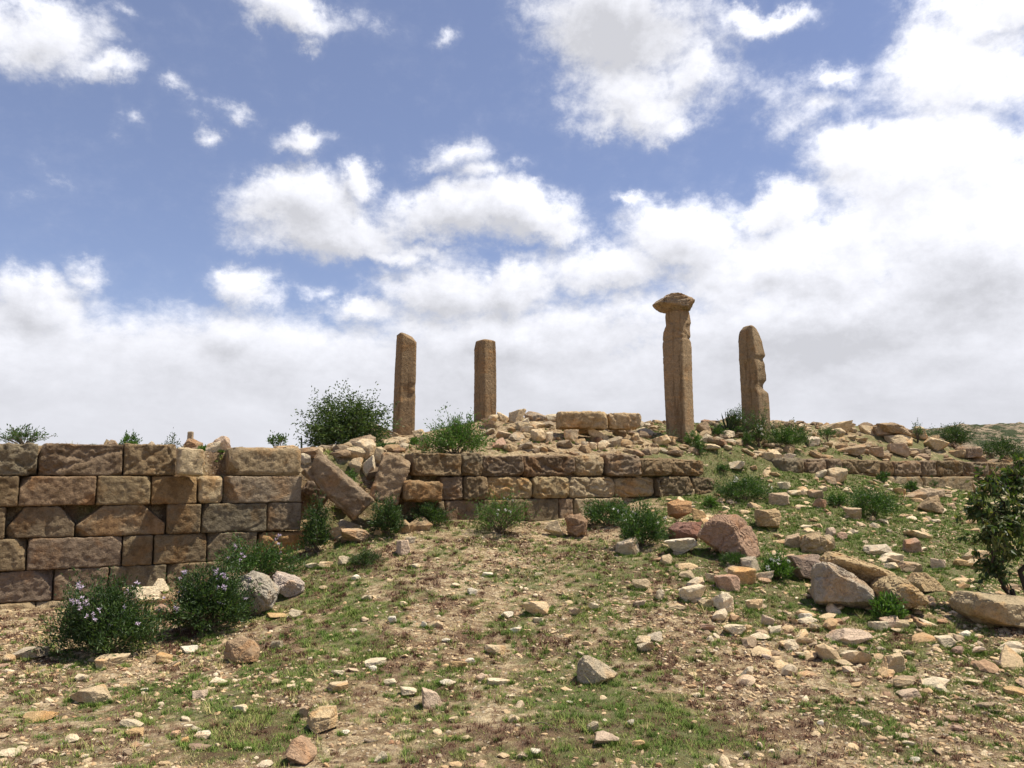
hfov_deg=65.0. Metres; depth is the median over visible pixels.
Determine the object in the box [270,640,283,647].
stone
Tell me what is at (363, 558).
shrub
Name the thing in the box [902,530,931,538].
stone
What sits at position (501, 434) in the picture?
stone
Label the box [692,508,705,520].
stone
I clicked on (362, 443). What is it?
stone
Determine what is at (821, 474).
stone
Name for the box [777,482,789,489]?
stone
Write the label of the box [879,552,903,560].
stone
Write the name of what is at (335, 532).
stone
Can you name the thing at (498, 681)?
stone
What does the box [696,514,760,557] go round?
boulder
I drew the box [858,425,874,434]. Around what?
stone
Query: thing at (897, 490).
stone
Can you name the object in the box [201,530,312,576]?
shrub
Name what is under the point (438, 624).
stone
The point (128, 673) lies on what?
stone
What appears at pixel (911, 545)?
stone
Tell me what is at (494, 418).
stone
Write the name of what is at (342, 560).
stone
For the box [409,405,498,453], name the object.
shrub
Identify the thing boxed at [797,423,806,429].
stone
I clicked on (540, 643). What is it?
dried ground cover
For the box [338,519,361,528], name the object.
stone
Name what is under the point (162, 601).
stone
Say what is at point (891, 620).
stone
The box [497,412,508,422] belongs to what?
stone
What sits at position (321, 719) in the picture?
boulder
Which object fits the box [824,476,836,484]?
stone
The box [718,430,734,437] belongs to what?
stone
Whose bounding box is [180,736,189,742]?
stone
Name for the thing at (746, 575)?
stone
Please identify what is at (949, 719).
stone
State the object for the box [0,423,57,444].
shrub
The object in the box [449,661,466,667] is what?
stone
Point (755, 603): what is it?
stone
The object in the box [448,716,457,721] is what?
stone
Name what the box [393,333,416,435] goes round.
stone column
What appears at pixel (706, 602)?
stone
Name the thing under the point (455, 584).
stone
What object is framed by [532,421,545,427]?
stone
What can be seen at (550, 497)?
ruined wall
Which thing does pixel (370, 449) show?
stone
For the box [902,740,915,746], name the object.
stone
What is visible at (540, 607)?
stone
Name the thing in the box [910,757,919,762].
stone
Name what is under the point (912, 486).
shrub
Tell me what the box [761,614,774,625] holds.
stone
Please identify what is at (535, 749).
stone
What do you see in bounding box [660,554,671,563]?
stone
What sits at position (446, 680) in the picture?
stone
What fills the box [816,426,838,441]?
shrub
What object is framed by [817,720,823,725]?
stone
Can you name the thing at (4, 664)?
stone
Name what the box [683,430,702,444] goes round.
shrub
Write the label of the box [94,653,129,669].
stone
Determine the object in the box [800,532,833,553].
boulder
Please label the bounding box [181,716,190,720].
stone
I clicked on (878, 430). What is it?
stone
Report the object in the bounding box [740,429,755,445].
shrub
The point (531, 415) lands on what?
boulder
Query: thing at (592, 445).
stone
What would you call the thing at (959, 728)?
stone
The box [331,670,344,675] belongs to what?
stone
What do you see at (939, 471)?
ruined wall
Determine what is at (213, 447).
stone
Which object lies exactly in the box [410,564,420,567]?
stone
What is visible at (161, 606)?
stone
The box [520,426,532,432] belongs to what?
stone
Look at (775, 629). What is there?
stone
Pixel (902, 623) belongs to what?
stone
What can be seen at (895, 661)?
stone
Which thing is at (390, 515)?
shrub
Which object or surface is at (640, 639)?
stone
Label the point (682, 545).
stone
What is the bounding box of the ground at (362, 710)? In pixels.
[0,418,1023,767]
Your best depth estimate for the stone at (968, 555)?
10.20 m
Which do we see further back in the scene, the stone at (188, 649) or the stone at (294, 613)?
the stone at (294, 613)
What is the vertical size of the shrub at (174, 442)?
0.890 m
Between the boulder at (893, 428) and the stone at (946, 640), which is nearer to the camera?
the stone at (946, 640)
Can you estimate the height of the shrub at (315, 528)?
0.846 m
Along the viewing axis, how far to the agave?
16.17 m
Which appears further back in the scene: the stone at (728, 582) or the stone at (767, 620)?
the stone at (728, 582)
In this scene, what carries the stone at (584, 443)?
on the ground at (362, 710)
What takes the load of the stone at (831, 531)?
on the ground at (362, 710)
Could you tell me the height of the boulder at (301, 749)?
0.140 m
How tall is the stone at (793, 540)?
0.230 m
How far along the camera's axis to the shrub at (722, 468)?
14.38 m
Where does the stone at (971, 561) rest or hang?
on the ground at (362, 710)
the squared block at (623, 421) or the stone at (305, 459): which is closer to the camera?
the stone at (305, 459)
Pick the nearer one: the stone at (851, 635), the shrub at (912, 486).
the stone at (851, 635)
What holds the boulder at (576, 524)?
on the ground at (362, 710)
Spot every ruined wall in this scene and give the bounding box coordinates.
[0,442,305,608]
[405,452,714,521]
[770,458,1023,489]
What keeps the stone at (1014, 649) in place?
on the ground at (362, 710)
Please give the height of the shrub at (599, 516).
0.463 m
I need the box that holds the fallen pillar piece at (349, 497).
[301,452,373,520]
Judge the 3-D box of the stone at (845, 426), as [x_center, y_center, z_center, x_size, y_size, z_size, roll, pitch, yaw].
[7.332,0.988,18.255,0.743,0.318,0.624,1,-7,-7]
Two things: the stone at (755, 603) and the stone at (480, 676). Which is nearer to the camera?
the stone at (480, 676)
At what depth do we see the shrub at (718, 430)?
15.95 m
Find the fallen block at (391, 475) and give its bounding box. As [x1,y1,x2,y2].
[369,452,410,504]
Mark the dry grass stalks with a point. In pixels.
(450, 546)
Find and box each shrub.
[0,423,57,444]
[20,566,173,660]
[119,429,142,444]
[150,541,263,636]
[161,427,181,447]
[197,444,206,450]
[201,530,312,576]
[267,430,288,446]
[289,380,404,447]
[296,489,334,552]
[345,468,358,483]
[345,546,387,566]
[366,491,406,534]
[375,442,397,447]
[406,500,455,525]
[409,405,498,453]
[409,436,418,444]
[458,485,541,532]
[579,494,636,525]
[611,494,675,546]
[662,424,682,441]
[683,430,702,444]
[692,438,706,454]
[701,494,721,507]
[707,473,781,500]
[713,423,728,434]
[716,464,730,471]
[718,550,748,566]
[724,403,749,432]
[739,403,770,446]
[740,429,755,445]
[756,545,799,580]
[765,417,814,445]
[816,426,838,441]
[823,492,848,505]
[843,481,910,517]
[868,589,910,619]
[875,470,889,481]
[901,479,918,491]
[911,418,926,442]
[925,422,981,444]
[975,429,1023,458]
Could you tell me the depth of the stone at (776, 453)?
15.25 m
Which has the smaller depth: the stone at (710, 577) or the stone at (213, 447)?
the stone at (710, 577)
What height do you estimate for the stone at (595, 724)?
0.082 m
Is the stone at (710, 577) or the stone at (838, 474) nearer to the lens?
the stone at (710, 577)
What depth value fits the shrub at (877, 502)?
12.50 m
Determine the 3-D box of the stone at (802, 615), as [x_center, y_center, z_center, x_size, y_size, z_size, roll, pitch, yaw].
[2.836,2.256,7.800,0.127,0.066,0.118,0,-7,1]
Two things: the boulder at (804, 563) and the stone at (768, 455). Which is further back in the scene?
the stone at (768, 455)
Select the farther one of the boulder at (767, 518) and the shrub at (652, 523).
the boulder at (767, 518)
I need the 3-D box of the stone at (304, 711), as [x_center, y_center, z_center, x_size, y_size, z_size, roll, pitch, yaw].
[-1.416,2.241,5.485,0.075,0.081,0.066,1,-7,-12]
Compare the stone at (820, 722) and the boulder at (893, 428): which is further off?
the boulder at (893, 428)
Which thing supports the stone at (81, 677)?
on the ground at (362, 710)
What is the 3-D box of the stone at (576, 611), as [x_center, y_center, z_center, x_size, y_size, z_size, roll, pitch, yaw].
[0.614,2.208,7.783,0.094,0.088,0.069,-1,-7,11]
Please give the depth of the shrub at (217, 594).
7.78 m
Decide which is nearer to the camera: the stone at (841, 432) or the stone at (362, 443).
the stone at (362, 443)
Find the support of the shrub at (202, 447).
on the ground at (362, 710)
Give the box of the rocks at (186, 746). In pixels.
[0,428,1023,763]
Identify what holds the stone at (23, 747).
on the ground at (362, 710)
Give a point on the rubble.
(344, 450)
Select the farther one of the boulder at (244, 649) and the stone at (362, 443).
the stone at (362, 443)
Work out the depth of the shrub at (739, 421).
16.17 m
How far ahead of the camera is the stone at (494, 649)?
6.93 m
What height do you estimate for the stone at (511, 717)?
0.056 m
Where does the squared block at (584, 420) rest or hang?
on the stone at (593, 433)
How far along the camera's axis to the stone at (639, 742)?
4.87 m
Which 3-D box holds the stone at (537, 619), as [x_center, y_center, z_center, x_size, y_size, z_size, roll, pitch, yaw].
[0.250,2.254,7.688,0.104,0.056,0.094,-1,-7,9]
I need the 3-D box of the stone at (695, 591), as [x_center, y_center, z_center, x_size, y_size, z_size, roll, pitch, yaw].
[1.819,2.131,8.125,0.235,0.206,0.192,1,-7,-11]
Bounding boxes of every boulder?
[183,439,202,447]
[223,636,259,662]
[237,571,279,615]
[272,571,304,597]
[286,735,316,763]
[307,705,337,732]
[349,434,375,445]
[383,436,409,444]
[524,411,546,420]
[565,513,587,536]
[577,655,616,683]
[667,499,691,518]
[668,522,701,538]
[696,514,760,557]
[754,509,780,527]
[787,554,820,579]
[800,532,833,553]
[810,562,875,608]
[819,551,896,586]
[837,444,865,455]
[870,575,928,609]
[875,422,911,436]
[904,488,944,499]
[906,572,944,591]
[917,495,944,513]
[949,591,1023,627]
[955,446,982,457]
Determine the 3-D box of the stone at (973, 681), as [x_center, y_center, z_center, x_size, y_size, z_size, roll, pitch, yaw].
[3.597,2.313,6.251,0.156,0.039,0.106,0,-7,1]
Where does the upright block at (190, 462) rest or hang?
on the ruined wall at (254, 482)
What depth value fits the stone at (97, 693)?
5.79 m
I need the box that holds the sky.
[0,0,1023,447]
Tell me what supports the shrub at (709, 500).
on the ground at (362, 710)
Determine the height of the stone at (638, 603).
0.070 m
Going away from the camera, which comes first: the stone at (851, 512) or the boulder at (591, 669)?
the boulder at (591, 669)
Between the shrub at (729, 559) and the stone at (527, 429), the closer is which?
the shrub at (729, 559)
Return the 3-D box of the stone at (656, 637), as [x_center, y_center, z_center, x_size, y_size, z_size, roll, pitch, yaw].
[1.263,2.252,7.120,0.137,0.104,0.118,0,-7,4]
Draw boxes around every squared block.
[555,411,607,430]
[606,412,640,430]
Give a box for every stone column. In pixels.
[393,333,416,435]
[474,339,496,421]
[652,292,694,442]
[738,325,770,431]
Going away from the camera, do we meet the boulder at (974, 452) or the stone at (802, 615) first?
the stone at (802, 615)
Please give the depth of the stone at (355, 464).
11.68 m
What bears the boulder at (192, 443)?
on the ground at (362, 710)
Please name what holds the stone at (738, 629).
on the ground at (362, 710)
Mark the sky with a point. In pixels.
(214, 213)
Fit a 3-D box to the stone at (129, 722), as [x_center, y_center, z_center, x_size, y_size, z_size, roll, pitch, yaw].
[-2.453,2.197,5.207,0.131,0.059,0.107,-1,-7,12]
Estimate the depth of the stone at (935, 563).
9.85 m
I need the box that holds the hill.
[910,422,1023,454]
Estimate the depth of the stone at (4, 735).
4.99 m
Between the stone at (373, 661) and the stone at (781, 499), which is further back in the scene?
the stone at (781, 499)
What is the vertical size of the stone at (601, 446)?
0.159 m
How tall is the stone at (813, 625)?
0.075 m
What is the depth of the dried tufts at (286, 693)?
6.38 m
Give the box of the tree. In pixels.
[954,448,1023,595]
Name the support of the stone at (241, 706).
on the ground at (362, 710)
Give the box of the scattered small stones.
[0,453,1023,767]
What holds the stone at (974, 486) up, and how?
on the ground at (362, 710)
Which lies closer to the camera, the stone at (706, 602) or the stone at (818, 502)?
the stone at (706, 602)
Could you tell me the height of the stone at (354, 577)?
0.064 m
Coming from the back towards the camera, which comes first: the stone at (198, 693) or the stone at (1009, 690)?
the stone at (1009, 690)
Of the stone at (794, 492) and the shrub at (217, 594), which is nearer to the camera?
the shrub at (217, 594)
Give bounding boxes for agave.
[717,409,736,430]
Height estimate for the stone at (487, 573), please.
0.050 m
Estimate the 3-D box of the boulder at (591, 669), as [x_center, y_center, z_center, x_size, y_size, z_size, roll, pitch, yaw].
[0.661,2.220,6.247,0.316,0.215,0.235,0,-7,0]
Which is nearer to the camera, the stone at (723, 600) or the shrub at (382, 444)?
the stone at (723, 600)
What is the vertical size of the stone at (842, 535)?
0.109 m
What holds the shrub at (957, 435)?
on the ground at (362, 710)
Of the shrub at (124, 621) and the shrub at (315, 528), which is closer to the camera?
the shrub at (124, 621)
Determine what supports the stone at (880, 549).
on the ground at (362, 710)
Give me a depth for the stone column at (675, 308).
15.46 m
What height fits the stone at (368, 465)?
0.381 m
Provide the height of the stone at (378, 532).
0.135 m
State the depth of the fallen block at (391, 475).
11.11 m
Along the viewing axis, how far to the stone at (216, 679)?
6.16 m
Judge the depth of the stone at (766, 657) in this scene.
6.77 m
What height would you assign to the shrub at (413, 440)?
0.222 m
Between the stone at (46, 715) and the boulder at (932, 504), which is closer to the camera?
the stone at (46, 715)
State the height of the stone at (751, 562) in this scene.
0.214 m
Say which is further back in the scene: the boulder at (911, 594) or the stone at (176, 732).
the boulder at (911, 594)
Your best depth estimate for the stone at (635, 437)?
14.47 m
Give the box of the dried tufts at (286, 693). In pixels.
[0,425,1023,767]
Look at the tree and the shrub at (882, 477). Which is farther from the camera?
the shrub at (882, 477)
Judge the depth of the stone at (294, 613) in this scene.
7.97 m
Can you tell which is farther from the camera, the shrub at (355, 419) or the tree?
the shrub at (355, 419)
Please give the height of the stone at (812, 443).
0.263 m
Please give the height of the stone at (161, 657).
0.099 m
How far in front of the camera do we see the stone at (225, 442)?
10.44 m
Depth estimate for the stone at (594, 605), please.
7.89 m
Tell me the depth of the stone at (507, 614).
7.80 m
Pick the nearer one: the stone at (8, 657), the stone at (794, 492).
the stone at (8, 657)
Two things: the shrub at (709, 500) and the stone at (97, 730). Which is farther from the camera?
the shrub at (709, 500)
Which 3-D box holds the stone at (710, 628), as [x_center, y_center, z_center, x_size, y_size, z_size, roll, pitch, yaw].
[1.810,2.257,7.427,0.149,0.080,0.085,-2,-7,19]
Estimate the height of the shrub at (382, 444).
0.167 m
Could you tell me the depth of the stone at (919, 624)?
7.50 m
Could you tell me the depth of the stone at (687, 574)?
8.81 m
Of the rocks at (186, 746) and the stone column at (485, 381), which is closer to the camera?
the rocks at (186, 746)
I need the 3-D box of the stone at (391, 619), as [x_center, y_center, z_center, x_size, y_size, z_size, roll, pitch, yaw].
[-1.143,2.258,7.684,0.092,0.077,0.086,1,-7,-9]
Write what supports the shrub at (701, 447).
on the ground at (362, 710)
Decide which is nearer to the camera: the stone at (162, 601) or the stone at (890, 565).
the stone at (162, 601)
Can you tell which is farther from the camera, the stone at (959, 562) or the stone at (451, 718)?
the stone at (959, 562)
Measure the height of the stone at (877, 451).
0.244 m
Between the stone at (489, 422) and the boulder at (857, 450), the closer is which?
the stone at (489, 422)
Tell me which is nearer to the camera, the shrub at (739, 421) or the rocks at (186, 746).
the rocks at (186, 746)
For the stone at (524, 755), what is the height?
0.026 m
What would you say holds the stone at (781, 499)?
on the ground at (362, 710)
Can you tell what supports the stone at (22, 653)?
on the ground at (362, 710)
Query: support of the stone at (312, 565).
on the ground at (362, 710)
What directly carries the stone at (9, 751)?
on the ground at (362, 710)
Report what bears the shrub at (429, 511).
on the ground at (362, 710)
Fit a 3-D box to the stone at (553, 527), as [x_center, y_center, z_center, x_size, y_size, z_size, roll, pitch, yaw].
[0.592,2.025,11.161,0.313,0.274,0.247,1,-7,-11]
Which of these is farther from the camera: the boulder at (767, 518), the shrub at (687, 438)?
the shrub at (687, 438)
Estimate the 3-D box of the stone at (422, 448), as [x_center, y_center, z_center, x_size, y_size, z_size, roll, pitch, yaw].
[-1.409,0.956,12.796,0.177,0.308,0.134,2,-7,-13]
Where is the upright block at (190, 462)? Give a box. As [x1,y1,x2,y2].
[175,447,204,476]
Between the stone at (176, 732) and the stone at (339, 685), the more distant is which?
the stone at (339, 685)
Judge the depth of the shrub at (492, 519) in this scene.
10.94 m
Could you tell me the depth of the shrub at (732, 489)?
13.22 m
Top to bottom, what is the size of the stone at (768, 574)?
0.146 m
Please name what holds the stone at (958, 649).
on the ground at (362, 710)
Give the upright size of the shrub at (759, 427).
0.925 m
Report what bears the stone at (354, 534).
on the ground at (362, 710)
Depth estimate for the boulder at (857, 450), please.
16.46 m
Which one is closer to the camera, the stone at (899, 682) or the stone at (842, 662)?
the stone at (899, 682)
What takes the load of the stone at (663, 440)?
on the ground at (362, 710)
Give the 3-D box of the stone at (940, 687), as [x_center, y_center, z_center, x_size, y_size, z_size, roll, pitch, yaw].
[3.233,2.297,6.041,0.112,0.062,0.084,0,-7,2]
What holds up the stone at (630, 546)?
on the ground at (362, 710)
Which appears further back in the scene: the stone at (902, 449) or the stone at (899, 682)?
the stone at (902, 449)
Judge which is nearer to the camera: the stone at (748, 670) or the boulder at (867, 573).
the stone at (748, 670)
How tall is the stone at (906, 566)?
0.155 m
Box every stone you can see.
[0,663,9,667]
[0,733,8,737]
[0,748,20,756]
[3,654,15,661]
[13,646,49,657]
[17,745,27,750]
[23,711,58,722]
[41,687,54,690]
[64,733,78,742]
[69,684,111,703]
[74,673,89,680]
[93,728,105,732]
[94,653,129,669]
[119,719,143,727]
[122,586,160,605]
[122,671,132,675]
[125,727,143,735]
[153,578,168,592]
[154,604,171,617]
[156,652,172,662]
[157,599,172,606]
[168,730,180,737]
[180,645,197,653]
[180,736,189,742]
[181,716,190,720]
[189,743,210,749]
[192,689,207,698]
[192,730,210,738]
[205,442,220,452]
[208,677,226,685]
[212,436,230,451]
[232,704,247,712]
[266,613,286,616]
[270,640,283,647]
[273,445,296,447]
[288,609,302,617]
[299,706,309,716]
[301,453,310,464]
[305,563,318,568]
[319,561,332,567]
[327,681,347,691]
[329,526,345,538]
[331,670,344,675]
[337,556,348,564]
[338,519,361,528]
[340,528,372,541]
[349,457,362,472]
[351,574,360,579]
[356,439,375,447]
[362,455,375,476]
[362,595,371,599]
[363,445,375,458]
[364,657,386,666]
[374,447,383,463]
[374,527,383,535]
[374,751,387,762]
[384,678,395,684]
[388,616,396,622]
[396,540,410,554]
[400,686,416,695]
[405,537,415,542]
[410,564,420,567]
[412,429,424,437]
[418,434,428,450]
[422,687,442,709]
[429,621,442,627]
[438,679,455,685]
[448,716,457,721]
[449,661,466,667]
[450,583,459,586]
[465,658,474,663]
[467,588,477,594]
[475,673,485,681]
[481,419,494,427]
[482,572,492,575]
[484,644,505,654]
[487,677,509,685]
[488,414,497,421]
[493,438,505,448]
[496,431,510,438]
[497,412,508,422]
[501,611,513,617]
[507,714,519,722]
[509,409,525,422]
[510,627,521,632]
[516,752,526,757]
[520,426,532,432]
[523,601,549,614]
[530,429,546,441]
[530,748,540,754]
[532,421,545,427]
[533,617,543,622]
[544,520,563,536]
[545,431,552,442]
[564,429,578,441]
[571,608,579,614]
[581,441,588,445]
[587,721,598,731]
[588,429,609,439]
[588,602,598,608]
[589,442,596,449]
[594,730,618,744]
[597,443,605,449]
[615,537,639,554]
[630,433,639,440]
[632,579,650,588]
[632,740,644,747]
[633,600,645,605]
[635,635,650,643]
[637,641,653,651]
[647,631,661,642]
[652,435,670,445]
[655,589,664,598]
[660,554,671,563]
[664,538,697,552]
[668,603,684,609]
[679,570,694,578]
[679,584,705,600]
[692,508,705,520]
[696,422,711,432]
[698,599,711,606]
[700,624,714,631]
[704,444,720,449]
[705,573,715,582]
[711,592,733,612]
[714,574,739,591]
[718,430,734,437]
[723,624,745,634]
[727,566,755,584]
[729,461,744,468]
[739,666,752,675]
[740,556,759,570]
[745,599,762,609]
[750,632,769,638]
[756,570,774,578]
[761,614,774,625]
[761,654,771,659]
[762,452,774,459]
[767,449,782,457]
[768,492,789,505]
[770,625,780,633]
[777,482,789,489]
[778,639,798,650]
[783,453,795,457]
[784,533,800,548]
[787,490,800,495]
[794,652,804,655]
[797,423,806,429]
[798,613,811,618]
[807,436,819,446]
[807,490,823,498]
[809,623,818,628]
[812,498,825,508]
[815,469,826,477]
[817,686,828,690]
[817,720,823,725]
[820,420,852,432]
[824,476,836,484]
[824,534,834,549]
[825,467,847,481]
[825,527,835,535]
[826,628,872,644]
[830,428,845,436]
[833,659,852,665]
[836,531,847,538]
[839,650,855,657]
[842,507,861,517]
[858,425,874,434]
[860,719,872,727]
[863,544,891,555]
[868,621,888,630]
[869,447,883,456]
[873,426,892,436]
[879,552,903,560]
[879,615,898,627]
[880,652,905,672]
[883,562,897,568]
[884,434,912,446]
[887,443,911,456]
[892,488,905,494]
[893,678,914,687]
[895,619,909,627]
[895,732,908,737]
[896,688,921,698]
[897,561,922,572]
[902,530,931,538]
[902,538,922,552]
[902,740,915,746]
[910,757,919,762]
[911,426,928,439]
[916,620,931,627]
[924,437,948,449]
[930,558,945,568]
[934,635,955,648]
[935,684,950,693]
[944,715,959,721]
[949,725,963,731]
[950,646,963,654]
[952,558,968,566]
[959,630,970,636]
[962,550,987,563]
[965,679,981,684]
[967,559,978,565]
[972,481,988,494]
[972,646,985,652]
[997,647,1023,653]
[1002,686,1023,695]
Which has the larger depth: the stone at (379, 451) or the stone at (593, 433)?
the stone at (593, 433)
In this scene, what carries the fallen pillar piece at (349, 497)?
on the ground at (362, 710)
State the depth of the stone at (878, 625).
7.48 m
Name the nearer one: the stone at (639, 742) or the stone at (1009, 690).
the stone at (639, 742)
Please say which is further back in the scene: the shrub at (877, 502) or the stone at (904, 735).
the shrub at (877, 502)
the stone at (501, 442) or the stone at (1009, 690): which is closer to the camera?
the stone at (1009, 690)
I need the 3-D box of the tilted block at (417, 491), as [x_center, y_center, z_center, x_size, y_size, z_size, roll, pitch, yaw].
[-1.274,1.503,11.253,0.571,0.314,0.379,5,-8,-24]
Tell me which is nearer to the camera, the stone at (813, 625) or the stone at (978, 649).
the stone at (978, 649)
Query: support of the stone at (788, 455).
on the ground at (362, 710)
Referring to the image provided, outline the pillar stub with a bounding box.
[187,431,193,438]
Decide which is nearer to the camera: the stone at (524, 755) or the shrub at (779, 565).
the stone at (524, 755)
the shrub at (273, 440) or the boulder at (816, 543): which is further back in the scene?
the shrub at (273, 440)
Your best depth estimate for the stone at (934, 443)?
18.45 m
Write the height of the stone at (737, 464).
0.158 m
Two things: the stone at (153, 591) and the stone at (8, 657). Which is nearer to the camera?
the stone at (8, 657)
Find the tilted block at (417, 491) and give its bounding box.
[400,480,442,502]
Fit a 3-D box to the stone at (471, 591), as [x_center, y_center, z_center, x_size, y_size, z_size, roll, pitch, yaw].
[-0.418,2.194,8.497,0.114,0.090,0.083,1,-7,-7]
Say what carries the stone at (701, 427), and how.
on the ground at (362, 710)
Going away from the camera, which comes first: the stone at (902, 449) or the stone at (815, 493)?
the stone at (815, 493)
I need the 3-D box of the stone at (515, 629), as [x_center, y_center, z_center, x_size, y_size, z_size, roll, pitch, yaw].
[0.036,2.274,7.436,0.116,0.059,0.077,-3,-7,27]
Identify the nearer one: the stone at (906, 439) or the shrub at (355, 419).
the shrub at (355, 419)
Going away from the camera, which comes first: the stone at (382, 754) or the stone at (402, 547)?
the stone at (382, 754)
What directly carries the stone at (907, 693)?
on the ground at (362, 710)
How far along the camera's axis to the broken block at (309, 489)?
11.11 m
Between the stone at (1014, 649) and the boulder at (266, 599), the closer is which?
the stone at (1014, 649)
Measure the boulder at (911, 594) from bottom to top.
0.338 m
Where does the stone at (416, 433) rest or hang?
on the ground at (362, 710)
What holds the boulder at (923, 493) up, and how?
on the ground at (362, 710)
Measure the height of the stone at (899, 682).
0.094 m
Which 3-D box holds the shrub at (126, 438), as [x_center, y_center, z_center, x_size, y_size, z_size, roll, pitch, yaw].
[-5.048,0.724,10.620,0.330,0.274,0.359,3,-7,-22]
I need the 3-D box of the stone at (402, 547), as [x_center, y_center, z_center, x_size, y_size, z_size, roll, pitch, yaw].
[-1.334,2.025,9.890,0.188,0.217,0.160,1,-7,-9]
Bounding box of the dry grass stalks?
[0,426,1023,767]
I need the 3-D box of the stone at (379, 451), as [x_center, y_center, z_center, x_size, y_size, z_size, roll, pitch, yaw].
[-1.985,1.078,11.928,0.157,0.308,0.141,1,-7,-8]
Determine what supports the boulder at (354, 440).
on the ground at (362, 710)
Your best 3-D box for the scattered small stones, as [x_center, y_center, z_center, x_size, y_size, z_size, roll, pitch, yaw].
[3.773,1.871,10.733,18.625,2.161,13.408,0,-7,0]
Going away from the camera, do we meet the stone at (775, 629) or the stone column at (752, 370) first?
the stone at (775, 629)
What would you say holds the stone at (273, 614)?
on the ground at (362, 710)
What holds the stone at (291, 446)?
on the ground at (362, 710)
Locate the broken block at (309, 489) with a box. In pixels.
[301,480,326,504]
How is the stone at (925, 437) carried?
on the ground at (362, 710)
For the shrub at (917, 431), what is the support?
on the ground at (362, 710)
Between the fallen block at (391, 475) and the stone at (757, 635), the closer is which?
the stone at (757, 635)
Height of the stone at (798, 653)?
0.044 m
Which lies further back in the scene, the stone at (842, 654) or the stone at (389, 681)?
the stone at (842, 654)
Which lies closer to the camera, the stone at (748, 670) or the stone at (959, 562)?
the stone at (748, 670)
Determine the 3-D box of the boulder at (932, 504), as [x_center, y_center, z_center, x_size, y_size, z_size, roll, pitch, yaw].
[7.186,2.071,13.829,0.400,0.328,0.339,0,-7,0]
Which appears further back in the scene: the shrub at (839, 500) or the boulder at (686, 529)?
the shrub at (839, 500)
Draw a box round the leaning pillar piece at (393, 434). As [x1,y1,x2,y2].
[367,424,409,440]
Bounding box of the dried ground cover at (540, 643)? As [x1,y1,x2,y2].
[0,511,1023,767]
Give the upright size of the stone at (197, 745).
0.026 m
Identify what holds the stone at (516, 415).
on the ground at (362, 710)
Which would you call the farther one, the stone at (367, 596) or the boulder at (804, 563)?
the boulder at (804, 563)
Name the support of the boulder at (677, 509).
on the ground at (362, 710)
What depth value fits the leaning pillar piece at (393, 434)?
14.78 m
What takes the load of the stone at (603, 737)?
on the ground at (362, 710)
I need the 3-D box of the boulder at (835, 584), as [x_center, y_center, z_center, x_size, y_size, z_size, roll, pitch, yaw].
[3.352,2.056,8.160,0.604,0.489,0.529,0,-7,0]
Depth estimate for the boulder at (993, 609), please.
7.35 m
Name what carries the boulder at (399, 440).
on the ground at (362, 710)
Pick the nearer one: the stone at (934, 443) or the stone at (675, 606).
the stone at (675, 606)
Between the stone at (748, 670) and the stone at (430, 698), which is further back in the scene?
the stone at (748, 670)
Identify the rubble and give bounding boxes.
[104,414,1018,551]
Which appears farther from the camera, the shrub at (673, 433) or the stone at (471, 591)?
the shrub at (673, 433)
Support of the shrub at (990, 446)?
on the ground at (362, 710)
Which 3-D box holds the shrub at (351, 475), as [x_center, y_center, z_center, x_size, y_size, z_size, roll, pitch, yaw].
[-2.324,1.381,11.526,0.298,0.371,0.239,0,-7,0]
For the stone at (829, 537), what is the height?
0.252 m
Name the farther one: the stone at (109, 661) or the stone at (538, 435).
the stone at (538, 435)
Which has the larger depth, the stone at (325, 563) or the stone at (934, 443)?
the stone at (934, 443)
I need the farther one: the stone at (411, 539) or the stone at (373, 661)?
the stone at (411, 539)
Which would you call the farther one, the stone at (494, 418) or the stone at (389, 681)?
the stone at (494, 418)
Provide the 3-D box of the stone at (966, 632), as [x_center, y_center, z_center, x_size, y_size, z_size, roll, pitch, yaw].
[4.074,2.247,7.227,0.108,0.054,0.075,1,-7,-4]
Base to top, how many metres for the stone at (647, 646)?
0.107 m
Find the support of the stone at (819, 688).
on the ground at (362, 710)
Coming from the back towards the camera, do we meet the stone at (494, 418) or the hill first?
the hill
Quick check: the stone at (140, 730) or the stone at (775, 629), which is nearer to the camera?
the stone at (140, 730)
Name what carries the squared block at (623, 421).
on the rubble
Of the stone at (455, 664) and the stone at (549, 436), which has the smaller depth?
the stone at (455, 664)
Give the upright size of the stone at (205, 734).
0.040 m
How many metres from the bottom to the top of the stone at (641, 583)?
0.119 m
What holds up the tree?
on the ground at (362, 710)
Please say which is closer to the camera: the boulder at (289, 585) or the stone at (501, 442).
the boulder at (289, 585)
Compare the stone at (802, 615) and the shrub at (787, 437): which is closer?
the stone at (802, 615)
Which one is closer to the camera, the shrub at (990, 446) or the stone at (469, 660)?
the stone at (469, 660)
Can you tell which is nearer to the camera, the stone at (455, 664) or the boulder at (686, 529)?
the stone at (455, 664)

